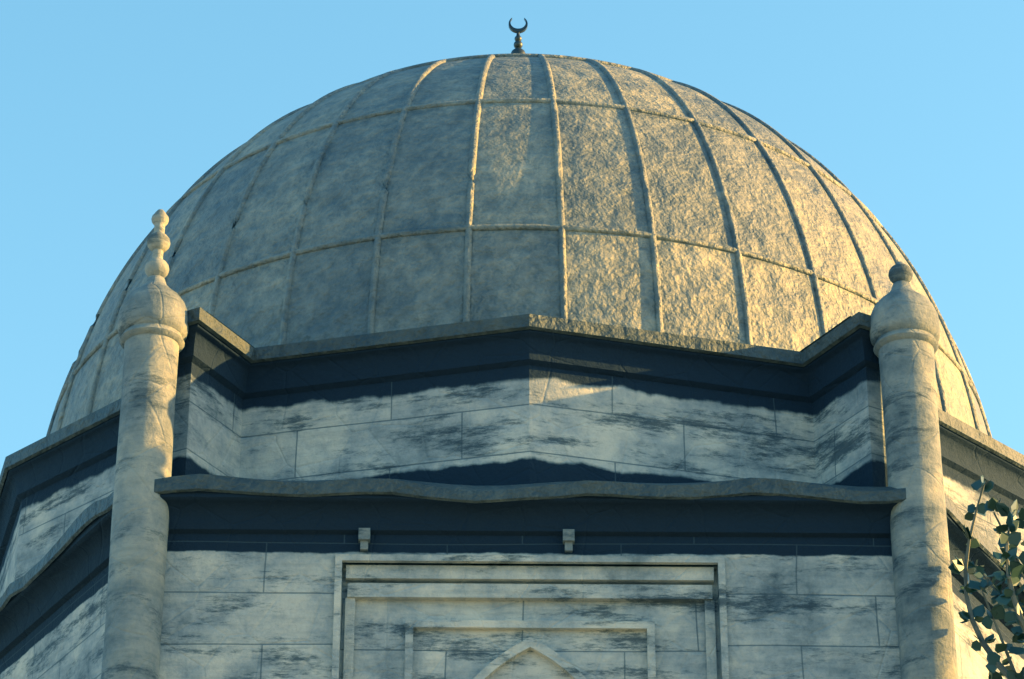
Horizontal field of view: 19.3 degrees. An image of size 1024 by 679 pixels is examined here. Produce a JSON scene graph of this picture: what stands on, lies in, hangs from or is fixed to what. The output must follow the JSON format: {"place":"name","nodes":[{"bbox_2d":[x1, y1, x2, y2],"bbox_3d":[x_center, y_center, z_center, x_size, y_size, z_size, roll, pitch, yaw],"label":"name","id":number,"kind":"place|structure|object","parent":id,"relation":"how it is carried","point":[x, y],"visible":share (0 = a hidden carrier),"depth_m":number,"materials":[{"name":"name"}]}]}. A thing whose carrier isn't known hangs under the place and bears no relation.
{"place":"outdoors","nodes":[
{"label":"outdoors","id":0,"kind":"place"},
{"bbox_2d":[0,534,1023,678],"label":"tomb body walls","id":1,"kind":"structure","parent":0,"point":[248,606],"depth_m":15.54,"materials":[{"name":"stone"}]},
{"bbox_2d":[358,528,574,552],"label":"brackets","id":2,"kind":"object","parent":1,"relation":"attached to","point":[568,537],"visible":1,"depth_m":15.65,"materials":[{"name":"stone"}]},
{"bbox_2d":[0,491,1023,658],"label":"frieze band","id":3,"kind":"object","parent":1,"relation":"attached to","point":[77,564],"depth_m":15.70,"materials":[{"name":"stone"}]},
{"bbox_2d":[0,474,1023,610],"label":"lower cornice","id":4,"kind":"structure","parent":3,"relation":"on","point":[88,516],"depth_m":15.66,"materials":[{"name":"grey stone"}]},
{"bbox_2d":[0,362,1023,597],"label":"drum walls","id":5,"kind":"structure","parent":4,"relation":"on","point":[528,424],"depth_m":16.31,"materials":[{"name":"stone"}]},
{"bbox_2d":[0,323,1023,565],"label":"cornice","id":6,"kind":"structure","parent":5,"relation":"on","point":[242,377],"depth_m":16.49,"materials":[{"name":"stone"}]},
{"bbox_2d":[0,307,1023,495],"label":"eave lead","id":7,"kind":"object","parent":6,"relation":"on","point":[803,357],"visible":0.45,"depth_m":16.48,"materials":[{"name":"grey metal"}]},
{"bbox_2d":[50,57,987,434],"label":"dome lead sheets","id":8,"kind":"object","parent":7,"relation":"on","point":[514,273],"visible":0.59,"depth_m":17.55,"materials":[{"name":"grey metal"}]},
{"bbox_2d":[509,18,527,52],"bbox_3d":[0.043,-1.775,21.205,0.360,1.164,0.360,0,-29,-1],"label":"crescent finial","id":9,"kind":"object","parent":8,"relation":"on","point":[518,44],"visible":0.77,"depth_m":21.39,"materials":[{"name":"grey metal"}]},
{"bbox_2d":[46,53,991,436],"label":"dome ribs","id":10,"kind":"object","parent":8,"relation":"attached to","point":[560,227],"visible":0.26,"depth_m":18.00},
{"bbox_2d":[332,554,728,678],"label":"window surround","id":11,"kind":"object","parent":1,"relation":"attached to","point":[559,582],"visible":1,"depth_m":15.59,"materials":[{"name":"grey stone"}]},
{"bbox_2d":[0,0,1023,473],"label":"sky","id":12,"kind":"structure","parent":0,"point":[111,111],"materials":[{"name":"blue"}]},
{"label":"pavement apron","id":13,"kind":"structure","parent":0,"visible":0},
{"bbox_2d":[101,209,187,678],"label":"corner column","id":14,"kind":"structure","parent":13,"relation":"on","point":[153,324],"depth_m":15.69,"materials":[{"name":"stone"}]},
{"bbox_2d":[870,261,957,678],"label":"corner column","id":15,"kind":"structure","parent":13,"relation":"on","point":[905,331],"depth_m":15.72,"materials":[{"name":"stone"}]},
{"bbox_2d":[964,484,1023,678],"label":"branches","id":16,"kind":"object","parent":13,"relation":"on","point":[1002,668],"visible":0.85,"depth_m":14.93,"materials":[{"name":"plant"}]},
{"bbox_2d":[948,475,1023,678],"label":"leaves","id":17,"kind":"object","parent":16,"relation":"attached to","point":[1014,523],"visible":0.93,"depth_m":14.87,"materials":[{"name":"green plant"}]}
]}

